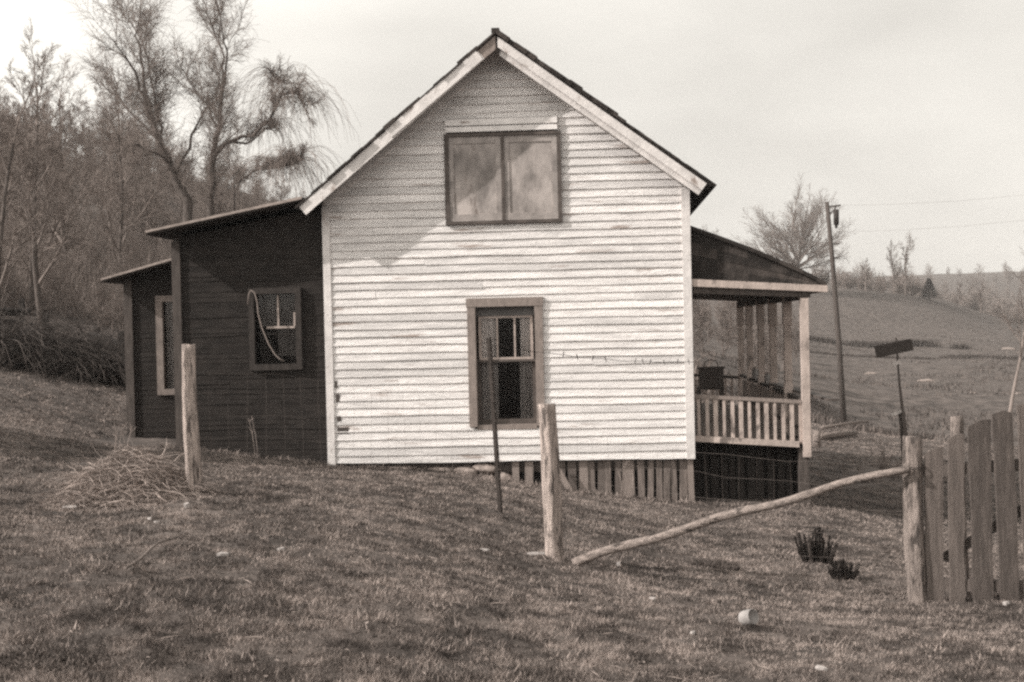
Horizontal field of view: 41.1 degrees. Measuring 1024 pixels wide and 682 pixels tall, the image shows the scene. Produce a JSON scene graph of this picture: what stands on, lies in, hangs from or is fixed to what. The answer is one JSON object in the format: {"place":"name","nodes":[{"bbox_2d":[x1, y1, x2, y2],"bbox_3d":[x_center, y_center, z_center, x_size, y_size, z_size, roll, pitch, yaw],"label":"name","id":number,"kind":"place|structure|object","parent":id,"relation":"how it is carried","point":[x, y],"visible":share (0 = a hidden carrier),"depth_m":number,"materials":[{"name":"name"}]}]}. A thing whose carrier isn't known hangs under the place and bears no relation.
{"place":"outdoors","nodes":[
{"label":"outdoors","id":0,"kind":"place"},
{"bbox_2d":[0,162,1023,681],"bbox_3d":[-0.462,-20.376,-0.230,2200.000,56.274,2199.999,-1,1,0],"label":"ground","id":1,"kind":"structure","parent":0,"point":[860,312],"depth_m":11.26,"materials":[{"name":"plant"}]},
{"bbox_2d":[1,249,20,306],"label":"woodland tree","id":2,"kind":"object","parent":1,"relation":"on","point":[9,281],"visible":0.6,"depth_m":34.90,"materials":[{"name":"brown plant"}]},
{"bbox_2d":[1,253,28,307],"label":"woodland tree","id":3,"kind":"object","parent":1,"relation":"on","point":[17,283],"visible":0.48,"depth_m":35.44,"materials":[{"name":"brown plant"}]},
{"bbox_2d":[0,46,75,317],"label":"bare tree","id":4,"kind":"object","parent":1,"relation":"on","point":[8,177],"visible":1,"depth_m":31.02,"materials":[{"name":"grey plant"}]},
{"bbox_2d":[27,224,62,286],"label":"woodland tree","id":5,"kind":"object","parent":1,"relation":"on","point":[47,260],"visible":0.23,"depth_m":38.56,"materials":[{"name":"brown plant"}]},
{"bbox_2d":[0,58,100,315],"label":"bare tree","id":6,"kind":"object","parent":1,"relation":"on","point":[31,287],"visible":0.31,"depth_m":34.64,"materials":[{"name":"grey plant"}]},
{"bbox_2d":[0,17,102,324],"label":"bare tree","id":7,"kind":"object","parent":1,"relation":"on","point":[37,259],"visible":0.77,"depth_m":32.82,"materials":[{"name":"grey plant"}]},
{"bbox_2d":[34,93,72,166],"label":"woodland tree","id":8,"kind":"object","parent":1,"relation":"on","point":[56,127],"visible":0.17,"depth_m":77.92,"materials":[{"name":"grey plant"}]},
{"bbox_2d":[0,644,108,673],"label":"dead weed","id":9,"kind":"object","parent":1,"relation":"on","point":[48,652],"visible":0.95,"depth_m":5.91,"materials":[{"name":"plant"}]},
{"bbox_2d":[38,239,75,314],"bbox_3d":[-12.146,-1.687,36.245,1.120,2.158,1.029,-1,1,0],"label":"woodland tree","id":10,"kind":"object","parent":1,"relation":"on","point":[51,285],"visible":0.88,"depth_m":36.15,"materials":[{"name":"grey plant"}]},
{"bbox_2d":[17,53,98,278],"bbox_3d":[-14.241,-5.131,42.026,3.864,7.430,2.555,-1,1,33],"label":"bare tree","id":11,"kind":"object","parent":1,"relation":"on","point":[77,131],"visible":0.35,"depth_m":41.72,"materials":[{"name":"grey plant"}]},
{"bbox_2d":[0,280,123,385],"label":"bramble","id":12,"kind":"object","parent":1,"relation":"on","point":[7,343],"visible":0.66,"depth_m":24.24,"materials":[{"name":"plant"}]},
{"bbox_2d":[0,277,124,382],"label":"bramble","id":13,"kind":"object","parent":1,"relation":"on","point":[64,328],"visible":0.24,"depth_m":24.75,"materials":[{"name":"plant"}]},
{"bbox_2d":[0,298,124,360],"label":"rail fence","id":14,"kind":"object","parent":1,"relation":"on","point":[20,310],"visible":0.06,"depth_m":26.35,"materials":[{"name":"wood"}]},
{"bbox_2d":[0,305,125,387],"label":"bramble","id":15,"kind":"object","parent":1,"relation":"on","point":[111,370],"visible":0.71,"depth_m":24.20,"materials":[{"name":"plant"}]},
{"bbox_2d":[58,89,97,148],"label":"woodland tree","id":16,"kind":"object","parent":1,"relation":"on","point":[81,115],"visible":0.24,"depth_m":111.44,"materials":[{"name":"grey plant"}]},
{"bbox_2d":[63,244,93,286],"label":"woodland tree","id":17,"kind":"object","parent":1,"relation":"on","point":[80,264],"visible":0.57,"depth_m":41.04,"materials":[{"name":"grey plant"}]},
{"bbox_2d":[69,110,107,189],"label":"woodland tree","id":18,"kind":"object","parent":1,"relation":"on","point":[86,148],"visible":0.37,"depth_m":75.55,"materials":[{"name":"grey plant"}]},
{"bbox_2d":[84,229,108,265],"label":"woodland tree","id":19,"kind":"object","parent":1,"relation":"on","point":[98,247],"visible":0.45,"depth_m":45.47,"materials":[{"name":"grey plant"}]},
{"bbox_2d":[81,273,114,330],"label":"woodland tree","id":20,"kind":"object","parent":1,"relation":"on","point":[98,301],"visible":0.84,"depth_m":34.36,"materials":[{"name":"grey plant"}]},
{"bbox_2d":[80,231,115,283],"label":"woodland tree","id":21,"kind":"object","parent":1,"relation":"on","point":[91,249],"visible":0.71,"depth_m":41.10,"materials":[{"name":"grey plant"}]},
{"bbox_2d":[81,90,114,155],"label":"woodland tree","id":22,"kind":"object","parent":1,"relation":"on","point":[95,106],"visible":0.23,"depth_m":110.33,"materials":[{"name":"grey plant"}]},
{"bbox_2d":[84,145,117,211],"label":"woodland tree","id":23,"kind":"object","parent":1,"relation":"on","point":[101,206],"visible":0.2,"depth_m":68.36,"materials":[{"name":"grey plant"}]},
{"bbox_2d":[93,273,123,333],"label":"woodland tree","id":24,"kind":"object","parent":1,"relation":"on","point":[113,300],"visible":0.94,"depth_m":34.08,"materials":[{"name":"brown plant"}]},
{"bbox_2d":[83,118,153,238],"bbox_3d":[-15.796,-6.411,55.353,2.854,5.985,3.106,-1,1,41],"label":"woodland tree","id":25,"kind":"object","parent":1,"relation":"on","point":[107,193],"visible":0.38,"depth_m":55.27,"materials":[{"name":"grey plant"}]},
{"bbox_2d":[103,221,133,268],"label":"woodland tree","id":26,"kind":"object","parent":1,"relation":"on","point":[115,251],"visible":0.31,"depth_m":46.08,"materials":[{"name":"brown plant"}]},
{"bbox_2d":[102,239,139,310],"bbox_3d":[-10.194,-1.515,36.614,1.532,2.558,1.450,-2,1,-22],"label":"woodland tree","id":27,"kind":"object","parent":1,"relation":"on","point":[123,265],"visible":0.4,"depth_m":36.46,"materials":[{"name":"brown plant"}]},
{"bbox_2d":[98,133,143,198],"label":"woodland tree","id":28,"kind":"object","parent":1,"relation":"on","point":[123,166],"visible":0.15,"depth_m":68.67,"materials":[{"name":"brown plant"}]},
{"bbox_2d":[84,93,161,204],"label":"woodland tree","id":29,"kind":"object","parent":1,"relation":"on","point":[116,119],"visible":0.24,"depth_m":68.74,"materials":[{"name":"brown plant"}]},
{"bbox_2d":[69,40,178,302],"bbox_3d":[-11.154,-4.652,39.682,2.815,7.997,3.774,-1,1,0],"label":"bare tree","id":30,"kind":"object","parent":1,"relation":"on","point":[101,190],"visible":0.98,"depth_m":39.71,"materials":[{"name":"grey plant"}]},
{"bbox_2d":[105,233,151,288],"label":"woodland tree","id":31,"kind":"object","parent":1,"relation":"on","point":[134,258],"visible":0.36,"depth_m":39.59,"materials":[{"name":"brown plant"}]},
{"bbox_2d":[25,439,233,511],"bbox_3d":[-3.152,1.072,11.068,1.746,0.528,1.552,-1,1,0],"label":"brush heap","id":32,"kind":"object","parent":1,"relation":"on","point":[148,479],"visible":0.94,"depth_m":10.87,"materials":[{"name":"plant"}]},
{"bbox_2d":[0,147,269,330],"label":"undergrowth","id":33,"kind":"object","parent":1,"relation":"on","point":[80,284],"visible":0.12,"depth_m":40.31,"materials":[{"name":"plant"}]},
{"bbox_2d":[115,180,165,256],"bbox_3d":[-14.911,-4.735,54.836,1.747,3.439,1.944,-1,1,24],"label":"woodland tree","id":34,"kind":"object","parent":1,"relation":"on","point":[136,213],"visible":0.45,"depth_m":54.94,"materials":[{"name":"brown plant"}]},
{"bbox_2d":[121,127,162,209],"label":"woodland tree","id":35,"kind":"object","parent":1,"relation":"on","point":[147,158],"visible":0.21,"depth_m":71.20,"materials":[{"name":"brown plant"}]},
{"bbox_2d":[131,223,153,264],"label":"woodland tree","id":36,"kind":"object","parent":1,"relation":"on","point":[145,247],"visible":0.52,"depth_m":51.18,"materials":[{"name":"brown plant"}]},
{"bbox_2d":[131,114,159,185],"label":"woodland tree","id":37,"kind":"object","parent":1,"relation":"on","point":[141,145],"visible":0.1,"depth_m":86.89,"materials":[{"name":"brown plant"}]},
{"bbox_2d":[123,151,174,253],"bbox_3d":[-15.625,-5.871,58.734,2.475,4.942,2.836,-1,1,13],"label":"woodland tree","id":38,"kind":"object","parent":1,"relation":"on","point":[149,197],"visible":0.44,"depth_m":58.73,"materials":[{"name":"brown plant"}]},
{"bbox_2d":[124,536,179,569],"bbox_3d":[-2.160,1.254,8.141,0.070,0.032,1.056,-1,1,2],"label":"stick","id":39,"kind":"object","parent":1,"relation":"on","point":[143,555],"visible":1,"depth_m":8.09,"materials":[{"name":"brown wood"}]},
{"bbox_2d":[67,0,245,221],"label":"willow tree","id":40,"kind":"object","parent":1,"relation":"on","point":[151,112],"visible":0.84,"depth_m":46.05,"materials":[{"name":"grey plant"}]},
{"bbox_2d":[147,117,198,175],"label":"woodland tree","id":41,"kind":"object","parent":1,"relation":"on","point":[173,136],"visible":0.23,"depth_m":97.78,"materials":[{"name":"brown plant"}]},
{"bbox_2d":[143,143,209,246],"bbox_3d":[-14.089,-5.701,57.223,3.362,5.612,3.181,-1,1,-8],"label":"woodland tree","id":42,"kind":"object","parent":1,"relation":"on","point":[180,217],"visible":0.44,"depth_m":57.17,"materials":[{"name":"brown plant"}]},
{"bbox_2d":[167,158,200,208],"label":"woodland tree","id":43,"kind":"object","parent":1,"relation":"on","point":[186,187],"visible":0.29,"depth_m":80.05,"materials":[{"name":"brown plant"}]},
{"bbox_2d":[182,344,203,496],"bbox_3d":[-2.567,0.761,11.007,0.158,1.486,0.156,-2,1,-27],"label":"fence post","id":44,"kind":"object","parent":1,"relation":"on","point":[193,462],"visible":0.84,"depth_m":10.96,"materials":[{"name":"grey wood"}]},
{"bbox_2d":[177,170,226,222],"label":"woodland tree","id":45,"kind":"object","parent":1,"relation":"on","point":[204,206],"visible":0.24,"depth_m":61.49,"materials":[{"name":"brown plant"}]},
{"bbox_2d":[196,167,232,213],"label":"woodland tree","id":46,"kind":"object","parent":1,"relation":"on","point":[219,198],"visible":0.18,"depth_m":73.17,"materials":[{"name":"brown plant"}]},
{"bbox_2d":[200,156,243,211],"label":"woodland tree","id":47,"kind":"object","parent":1,"relation":"on","point":[220,178],"visible":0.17,"depth_m":77.45,"materials":[{"name":"brown plant"}]},
{"bbox_2d":[222,136,243,185],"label":"woodland tree","id":48,"kind":"object","parent":1,"relation":"on","point":[237,151],"visible":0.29,"depth_m":116.54,"materials":[{"name":"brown plant"}]},
{"bbox_2d":[149,0,359,216],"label":"willow tree","id":49,"kind":"object","parent":1,"relation":"on","point":[286,159],"visible":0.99,"depth_m":44.70,"materials":[{"name":"grey plant"}]},
{"bbox_2d":[240,170,276,207],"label":"woodland tree","id":50,"kind":"object","parent":1,"relation":"on","point":[257,198],"visible":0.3,"depth_m":95.83,"materials":[{"name":"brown plant"}]},
{"bbox_2d":[271,171,297,202],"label":"woodland tree","id":51,"kind":"object","parent":1,"relation":"on","point":[281,191],"visible":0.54,"depth_m":112.18,"materials":[{"name":"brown plant"}]},
{"bbox_2d":[342,570,382,580],"bbox_3d":[-0.883,1.391,8.066,0.262,0.068,0.190,-1,1,0],"label":"dead weed","id":52,"kind":"object","parent":1,"relation":"on","point":[360,573],"visible":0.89,"depth_m":8.05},
{"bbox_2d":[101,28,827,505],"bbox_3d":[-0.647,-0.593,21.982,9.970,6.855,9.170,-1,1,4],"label":"farmhouse","id":53,"kind":"object","parent":1,"relation":"on","point":[497,186],"visible":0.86,"depth_m":17.85,"materials":[{"name":"white paint"}]},
{"bbox_2d":[155,295,174,394],"bbox_3d":[-4.752,0.056,19.654,0.700,1.425,0.177,-1,1,4],"label":"tall window","id":54,"kind":"structure","parent":53,"relation":"in","point":[159,300],"depth_m":19.61,"materials":[{"name":"grey glass"}]},
{"bbox_2d":[247,290,283,360],"bbox_3d":[-3.247,-0.202,17.976,0.482,0.956,0.036,-1,1,6],"label":"rope","id":55,"kind":"object","parent":53,"relation":"hanging from","point":[261,323],"visible":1,"depth_m":17.97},
{"bbox_2d":[444,116,561,224],"bbox_3d":[-0.121,-2.218,17.774,1.520,1.375,0.082,-1,1,4],"label":"upper window","id":56,"kind":"structure","parent":53,"relation":"in","point":[506,170],"depth_m":17.76,"materials":[{"name":"grey wood"}]},
{"bbox_2d":[466,297,544,429],"bbox_3d":[-0.073,0.292,17.906,1.005,1.720,0.256,-1,1,4],"label":"lower window","id":57,"kind":"structure","parent":53,"relation":"in","point":[524,308],"depth_m":17.90,"materials":[{"name":"grey wood"}]},
{"bbox_2d":[696,359,724,410],"bbox_3d":[3.373,0.741,23.216,0.460,0.878,0.440,-1,1,4],"label":"chair","id":58,"kind":"object","parent":53,"relation":"on","point":[711,378],"visible":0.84,"depth_m":23.00,"materials":[{"name":"brown wood"}]},
{"bbox_2d":[446,535,516,555],"bbox_3d":[-0.230,1.551,10.354,0.538,0.176,0.386,-1,1,0],"label":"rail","id":59,"kind":"object","parent":1,"relation":"on","point":[493,548],"visible":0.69,"depth_m":10.34,"materials":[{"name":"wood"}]},
{"bbox_2d":[487,337,502,512],"bbox_3d":[-0.146,0.930,12.541,0.063,1.927,0.172,-1,1,42],"label":"iron stake","id":60,"kind":"object","parent":1,"relation":"on","point":[494,420],"visible":0.97,"depth_m":12.53,"materials":[{"name":"brown metal"}]},
{"bbox_2d":[496,345,699,364],"bbox_3d":[1.088,0.157,14.900,0.024,0.369,5.445,-1,1,28],"label":"barbed wire","id":61,"kind":"object","parent":60,"relation":"hanging from","point":[677,361],"visible":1,"depth_m":14.47,"materials":[{"name":"metal"}]},
{"bbox_2d":[0,372,1023,681],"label":"ground litter","id":62,"kind":"object","parent":1,"relation":"on","point":[490,606],"visible":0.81,"depth_m":7.67,"materials":[{"name":"plant"}]},
{"bbox_2d":[537,403,563,560],"bbox_3d":[0.316,1.228,10.703,0.198,1.475,0.161,-1,1,24],"label":"fence post","id":63,"kind":"object","parent":1,"relation":"on","point":[552,496],"visible":0.77,"depth_m":10.65,"materials":[{"name":"grey wood"}]},
{"bbox_2d":[197,371,903,584],"bbox_3d":[0.352,1.011,11.354,5.600,1.677,1.858,-1,1,11],"label":"woven wire fence","id":64,"kind":"object","parent":63,"relation":"attached to","point":[562,476],"visible":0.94,"depth_m":10.65,"materials":[{"name":"metal"}]},
{"bbox_2d":[692,300,719,353],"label":"tree","id":65,"kind":"object","parent":1,"relation":"on","point":[699,325],"visible":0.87,"depth_m":77.51,"materials":[{"name":"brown plant"}]},
{"bbox_2d":[700,301,719,340],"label":"tree","id":66,"kind":"object","parent":1,"relation":"on","point":[709,315],"visible":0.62,"depth_m":112.69,"materials":[{"name":"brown plant"}]},
{"bbox_2d":[693,351,729,402],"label":"crooked tree","id":67,"kind":"object","parent":1,"relation":"on","point":[695,371],"visible":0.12,"depth_m":34.10,"materials":[{"name":"grey plant"}]},
{"bbox_2d":[689,557,739,570],"bbox_3d":[1.701,1.876,11.449,0.427,0.135,0.319,-1,1,0],"label":"dead weed","id":68,"kind":"object","parent":1,"relation":"on","point":[721,564],"visible":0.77,"depth_m":11.40,"materials":[{"name":"plant"}]},
{"bbox_2d":[701,300,736,357],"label":"tree","id":69,"kind":"object","parent":1,"relation":"on","point":[724,311],"visible":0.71,"depth_m":83.54,"materials":[{"name":"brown plant"}]},
{"bbox_2d":[571,465,909,565],"bbox_3d":[1.651,1.320,10.147,2.530,0.821,0.105,-1,1,19],"label":"slanting pole","id":70,"kind":"object","parent":1,"relation":"on","point":[587,557],"visible":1,"depth_m":10.11,"materials":[{"name":"grey wood"}]},
{"bbox_2d":[722,301,769,374],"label":"tree","id":71,"kind":"object","parent":1,"relation":"on","point":[734,329],"visible":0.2,"depth_m":73.05,"materials":[{"name":"grey plant"}]},
{"bbox_2d":[738,609,758,625],"bbox_3d":[1.375,1.609,7.948,0.094,0.107,0.108,-2,1,-40],"label":"tin can","id":72,"kind":"object","parent":1,"relation":"on","point":[749,616],"visible":0.98,"depth_m":7.93,"materials":[{"name":"white metal"}]},
{"bbox_2d":[744,318,769,384],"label":"tree","id":73,"kind":"object","parent":1,"relation":"on","point":[755,362],"visible":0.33,"depth_m":66.82,"materials":[{"name":"grey plant"}]},
{"bbox_2d":[753,313,780,371],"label":"tree","id":74,"kind":"object","parent":1,"relation":"on","point":[768,359],"visible":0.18,"depth_m":76.08,"materials":[{"name":"grey plant"}]},
{"bbox_2d":[777,315,795,370],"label":"tree","id":75,"kind":"object","parent":1,"relation":"on","point":[779,347],"visible":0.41,"depth_m":88.33,"materials":[{"name":"grey plant"}]},
{"bbox_2d":[727,173,857,277],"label":"round tree","id":76,"kind":"object","parent":1,"relation":"on","point":[802,243],"visible":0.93,"depth_m":223.71,"materials":[{"name":"grey plant"}]},
{"bbox_2d":[791,314,799,361],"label":"tree","id":77,"kind":"object","parent":1,"relation":"on","point":[796,346],"visible":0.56,"depth_m":108.75,"materials":[{"name":"grey plant"}]},
{"bbox_2d":[768,383,838,400],"bbox_3d":[4.030,0.701,19.076,0.140,0.110,3.046,-1,1,-4],"label":"plank","id":78,"kind":"object","parent":1,"relation":"on","point":[813,394],"visible":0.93,"depth_m":18.29,"materials":[{"name":"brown wood"}]},
{"bbox_2d":[793,527,838,564],"bbox_3d":[2.759,1.860,12.421,0.391,0.385,0.245,-1,1,0],"label":"cedar seedling","id":79,"kind":"object","parent":1,"relation":"on","point":[817,552],"visible":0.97,"depth_m":12.37,"materials":[{"name":"plant"}]},
{"bbox_2d":[812,430,820,447],"bbox_3d":[6.796,2.228,30.477,0.194,0.465,0.188,-1,1,0],"label":"log round","id":80,"kind":"object","parent":1,"relation":"on","point":[816,438],"visible":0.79,"depth_m":30.40,"materials":[{"name":"brown wood"}]},
{"bbox_2d":[825,202,846,422],"bbox_3d":[14.273,-0.842,60.041,0.792,10.572,0.307,-1,1,15],"label":"utility pole","id":81,"kind":"object","parent":1,"relation":"on","point":[837,328],"visible":0.94,"depth_m":59.91,"materials":[{"name":"wood"}]},
{"bbox_2d":[795,393,882,428],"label":"rushes","id":82,"kind":"object","parent":1,"relation":"on","point":[813,399],"visible":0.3,"depth_m":67.46,"materials":[{"name":"plant"}]},
{"bbox_2d":[821,431,857,439],"bbox_3d":[8.284,2.374,34.556,0.149,0.392,4.358,-1,1,25],"label":"fallen log","id":83,"kind":"object","parent":1,"relation":"on","point":[837,434],"visible":0.88,"depth_m":34.15,"materials":[{"name":"grey wood"}]},
{"bbox_2d":[820,420,869,428],"bbox_3d":[8.479,2.107,34.586,0.080,0.225,4.371,-1,1,29],"label":"bare pole","id":84,"kind":"object","parent":83,"relation":"on","point":[840,424],"visible":1,"depth_m":34.17,"materials":[{"name":"grey wood"}]},
{"bbox_2d":[828,558,859,580],"bbox_3d":[2.751,1.902,11.341,0.274,0.205,0.169,-1,1,0],"label":"juniper clump","id":85,"kind":"object","parent":1,"relation":"on","point":[842,572],"visible":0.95,"depth_m":11.30,"materials":[{"name":"plant"}]},
{"bbox_2d":[837,269,856,288],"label":"hedgerow bush","id":86,"kind":"object","parent":1,"relation":"on","point":[845,279],"visible":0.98,"depth_m":260.20,"materials":[{"name":"grey plant"}]},
{"bbox_2d":[693,290,1023,442],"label":"field weeds","id":87,"kind":"object","parent":1,"relation":"on","point":[820,418],"visible":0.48,"depth_m":81.86,"materials":[{"name":"plant"}]},
{"bbox_2d":[860,258,870,290],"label":"ridge tree","id":88,"kind":"object","parent":1,"relation":"on","point":[866,272],"visible":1,"depth_m":245.02,"materials":[{"name":"grey plant"}]},
{"bbox_2d":[780,333,974,349],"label":"rushes","id":89,"kind":"object","parent":1,"relation":"on","point":[922,342],"visible":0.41,"depth_m":150.47,"materials":[{"name":"plant"}]},
{"bbox_2d":[871,276,887,292],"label":"hedgerow bush","id":90,"kind":"object","parent":1,"relation":"on","point":[879,287],"visible":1,"depth_m":254.25,"materials":[{"name":"grey plant"}]},
{"bbox_2d":[869,446,900,476],"bbox_3d":[6.896,2.349,25.113,0.630,0.839,0.913,-1,1,0],"label":"bare bush","id":91,"kind":"object","parent":1,"relation":"on","point":[883,466],"visible":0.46,"depth_m":25.07,"materials":[{"name":"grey plant"}]},
{"bbox_2d":[886,239,900,293],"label":"ridge tree","id":92,"kind":"object","parent":1,"relation":"on","point":[893,268],"visible":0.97,"depth_m":237.93,"materials":[{"name":"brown plant"}]},
{"bbox_2d":[874,338,913,481],"bbox_3d":[5.324,1.282,19.045,0.542,2.659,0.214,-1,1,0],"label":"board sign","id":93,"kind":"object","parent":1,"relation":"on","point":[896,347],"visible":0.73,"depth_m":18.93,"materials":[{"name":"wood"}]},
{"bbox_2d":[895,269,914,294],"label":"hedgerow bush","id":94,"kind":"object","parent":1,"relation":"on","point":[908,283],"visible":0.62,"depth_m":253.99,"materials":[{"name":"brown plant"}]},
{"bbox_2d":[897,231,916,295],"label":"ridge tree","id":95,"kind":"object","parent":1,"relation":"on","point":[906,264],"visible":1,"depth_m":235.45,"materials":[{"name":"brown plant"}]},
{"bbox_2d":[793,349,1023,360],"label":"rushes","id":96,"kind":"object","parent":1,"relation":"on","point":[967,356],"visible":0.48,"depth_m":131.34,"materials":[{"name":"plant"}]},
{"bbox_2d":[902,436,927,603],"bbox_3d":[2.916,1.411,9.847,0.177,1.456,0.182,-1,1,0],"label":"fence post","id":97,"kind":"object","parent":1,"relation":"on","point":[913,533],"visible":0.79,"depth_m":9.79,"materials":[{"name":"grey wood"}]},
{"bbox_2d":[922,404,1023,602],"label":"picket gate","id":98,"kind":"structure","parent":97,"relation":"attached to","point":[980,466],"depth_m":9.71,"materials":[{"name":"grey wood"}]},
{"bbox_2d":[907,276,925,295],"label":"hedgerow bush","id":99,"kind":"object","parent":1,"relation":"on","point":[916,288],"visible":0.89,"depth_m":255.92,"materials":[{"name":"grey plant"}]},
{"bbox_2d":[919,278,939,299],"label":"conifer","id":100,"kind":"object","parent":1,"relation":"on","point":[929,287],"visible":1,"depth_m":235.59,"materials":[{"name":"grey plant"}]},
{"bbox_2d":[950,415,970,596],"bbox_3d":[3.371,1.363,10.244,0.115,1.608,0.143,-2,1,-44],"label":"fence post","id":101,"kind":"object","parent":1,"relation":"on","point":[957,424],"visible":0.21,"depth_m":10.22,"materials":[{"name":"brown wood"}]},
{"bbox_2d":[962,283,985,311],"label":"hedgerow bush","id":102,"kind":"object","parent":1,"relation":"on","point":[975,305],"visible":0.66,"depth_m":301.35,"materials":[{"name":"grey plant"}]},
{"bbox_2d":[993,230,1023,411],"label":"pale tree","id":103,"kind":"object","parent":1,"relation":"on","point":[1016,374],"visible":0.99,"depth_m":39.97,"materials":[{"name":"beige plant"}]},
{"bbox_2d":[999,294,1022,314],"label":"hedgerow bush","id":104,"kind":"object","parent":1,"relation":"on","point":[1008,304],"visible":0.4,"depth_m":329.70,"materials":[{"name":"grey plant"}]},
{"bbox_2d":[0,0,1023,277],"label":"sky","id":105,"kind":"structure","parent":0,"point":[877,103],"materials":[{"name":"white"}]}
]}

